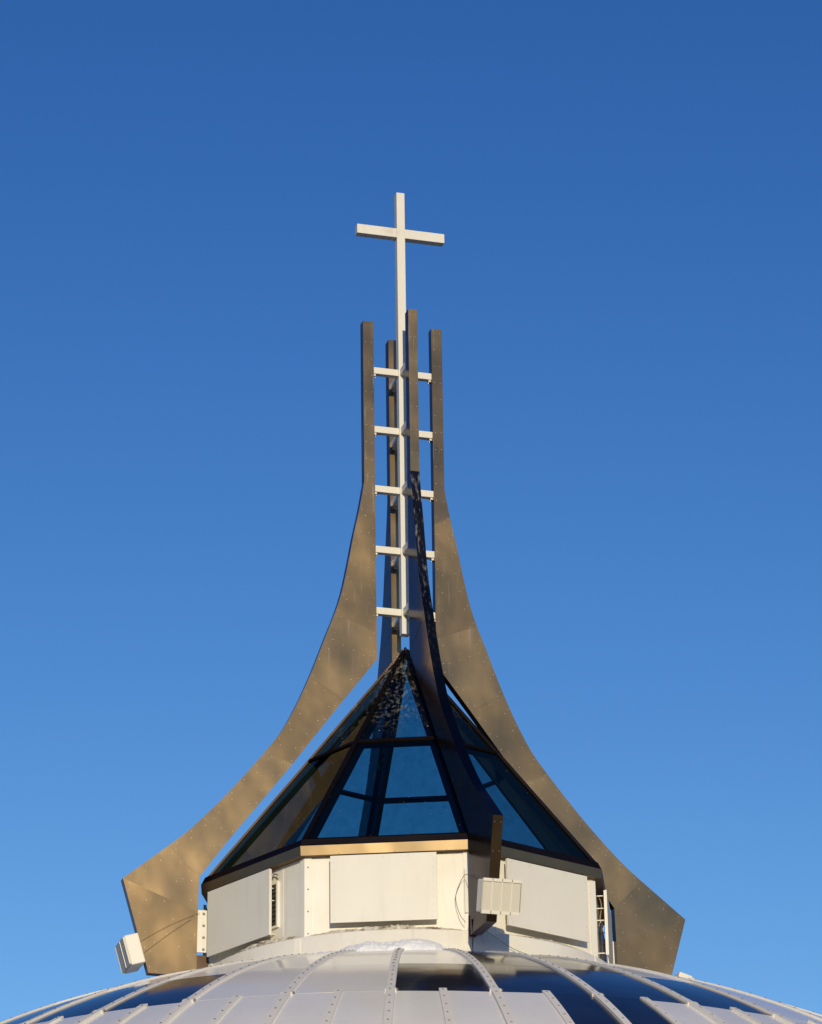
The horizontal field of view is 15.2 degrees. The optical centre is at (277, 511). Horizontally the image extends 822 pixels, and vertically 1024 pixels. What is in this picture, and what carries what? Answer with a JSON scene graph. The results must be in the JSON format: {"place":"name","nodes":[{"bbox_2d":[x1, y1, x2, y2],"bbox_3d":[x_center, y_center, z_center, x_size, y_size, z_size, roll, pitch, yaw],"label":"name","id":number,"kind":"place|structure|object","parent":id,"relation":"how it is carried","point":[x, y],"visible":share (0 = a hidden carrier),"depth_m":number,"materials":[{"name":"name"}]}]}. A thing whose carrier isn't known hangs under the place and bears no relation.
{"place":"outdoors","nodes":[
{"label":"outdoors","id":0,"kind":"place"},
{"bbox_2d":[231,936,300,955],"bbox_3d":[-0.184,6.842,49.013,0.293,0.155,1.600,16,-28,-33],"label":"ice crust","id":1,"kind":"object","parent":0,"point":[260,943],"visible":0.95,"depth_m":48.87},
{"bbox_2d":[310,924,460,935],"bbox_3d":[1.677,6.483,48.153,2.370,0.154,0.296,-3,-23,8],"label":"ice crust","id":2,"kind":"object","parent":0,"point":[398,926],"visible":1,"depth_m":48.02},
{"bbox_2d":[0,0,821,1021],"label":"sky","id":3,"kind":"structure","parent":0,"point":[623,287],"materials":[{"name":"blue"}]},
{"bbox_2d":[518,935,576,948],"bbox_3d":[4.240,6.788,48.747,1.300,0.080,0.295,16,-28,-33],"label":"ice crust","id":4,"kind":"object","parent":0,"point":[547,940],"visible":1,"depth_m":48.62},
{"label":"ground","id":5,"kind":"structure","parent":0,"visible":0},
{"bbox_2d":[0,948,821,1023],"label":"dome roof","id":6,"kind":"structure","parent":5,"relation":"on","point":[442,986],"depth_m":42.56,"materials":[{"name":"grey metal"}]},
{"bbox_2d":[316,938,444,953],"bbox_3d":[1.490,6.729,47.050,2.450,0.544,1.500,-1,-23,2],"label":"snow pile","id":7,"kind":"object","parent":6,"relation":"on","point":[415,944],"visible":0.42,"depth_m":46.77,"materials":[{"name":"white snow"}]},
{"bbox_2d":[201,832,612,966],"bbox_3d":[2.199,7.354,51.322,8.400,2.175,8.400,-1,-23,2],"label":"octagonal drum","id":8,"kind":"object","parent":6,"relation":"on","point":[304,889],"visible":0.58,"depth_m":48.73,"materials":[{"name":"white paint"}]},
{"bbox_2d":[121,321,376,975],"bbox_3d":[-0.416,2.031,52.879,4.365,12.287,0.200,6,-24,-13],"label":"curved fin","id":9,"kind":"object","parent":8,"relation":"attached to","point":[161,889],"visible":1,"depth_m":52.00,"materials":[{"name":"brown metal"}]},
{"bbox_2d":[115,933,144,973],"bbox_3d":[-2.365,7.178,50.123,0.449,0.536,0.632,6,-24,-13],"label":"box antenna","id":10,"kind":"object","parent":9,"relation":"attached to","point":[129,953],"visible":1,"depth_m":49.88,"materials":[{"name":"beige plastic"}]},
{"bbox_2d":[377,340,400,678],"bbox_3d":[1.561,3.333,55.906,0.200,12.287,4.365,6,-24,-13],"label":"curved fin","id":11,"kind":"object","parent":8,"relation":"attached to","point":[390,647],"visible":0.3,"depth_m":54.88,"materials":[{"name":"brown metal"}]},
{"bbox_2d":[208,647,595,875],"bbox_3d":[2.211,4.404,52.582,6.657,4.500,6.657,-1,-23,2],"label":"glass pyramid","id":12,"kind":"object","parent":8,"relation":"on","point":[374,764],"visible":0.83,"depth_m":50.58,"materials":[{"name":"blue glass"}]},
{"bbox_2d":[405,309,502,936],"bbox_3d":[2.879,1.266,51.055,0.200,12.287,4.365,6,-24,-13],"label":"curved fin","id":13,"kind":"object","parent":8,"relation":"attached to","point":[482,815],"visible":0.97,"depth_m":51.20,"materials":[{"name":"brown metal"}]},
{"bbox_2d":[355,193,443,636],"bbox_3d":[2.238,-1.859,55.257,1.496,8.710,0.986,-7,-24,16],"label":"cross","id":14,"kind":"object","parent":13,"relation":"attached to","point":[399,235],"visible":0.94,"depth_m":55.20,"materials":[{"name":"beige paint"}]},
{"bbox_2d":[455,874,477,919],"bbox_3d":[3.006,5.920,47.837,0.098,0.765,0.899,10,-25,-21],"label":"cable loop","id":15,"kind":"object","parent":13,"relation":"attached to","point":[457,889],"visible":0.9,"depth_m":48.19,"materials":[{"name":"black rubber"}]},
{"bbox_2d":[476,877,521,915],"bbox_3d":[3.371,5.880,46.980,0.632,0.573,0.469,6,-24,-13],"label":"box antenna","id":16,"kind":"object","parent":13,"relation":"attached to","point":[499,896],"visible":1,"depth_m":46.84,"materials":[{"name":"beige plastic"}]},
{"bbox_2d":[486,931,528,954],"bbox_3d":[3.703,6.756,47.954,1.195,0.491,0.210,6,-24,-13],"label":"green cable","id":17,"kind":"object","parent":8,"relation":"on","point":[507,945],"visible":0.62,"depth_m":48.01,"materials":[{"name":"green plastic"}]},
{"bbox_2d":[428,329,684,974],"bbox_3d":[4.857,2.568,54.083,4.365,12.287,0.200,6,-24,-13],"label":"curved fin","id":18,"kind":"object","parent":8,"relation":"attached to","point":[647,925],"visible":0.76,"depth_m":53.26,"materials":[{"name":"brown metal"}]},
{"bbox_2d":[676,972,694,978],"bbox_3d":[6.759,8.132,52.264,0.449,0.536,0.632,6,-24,-13],"label":"box antenna","id":19,"kind":"object","parent":18,"relation":"attached to","point":[680,974],"visible":0.14,"depth_m":52.08,"materials":[{"name":"beige plastic"}]},
{"bbox_2d":[600,923,604,959],"bbox_3d":[5.306,7.015,50.238,0.060,0.653,0.020,-3,-23,8],"label":"wall cable","id":20,"kind":"object","parent":8,"relation":"attached to","point":[603,941],"depth_m":50.24,"materials":[{"name":"black rubber"}]}
]}

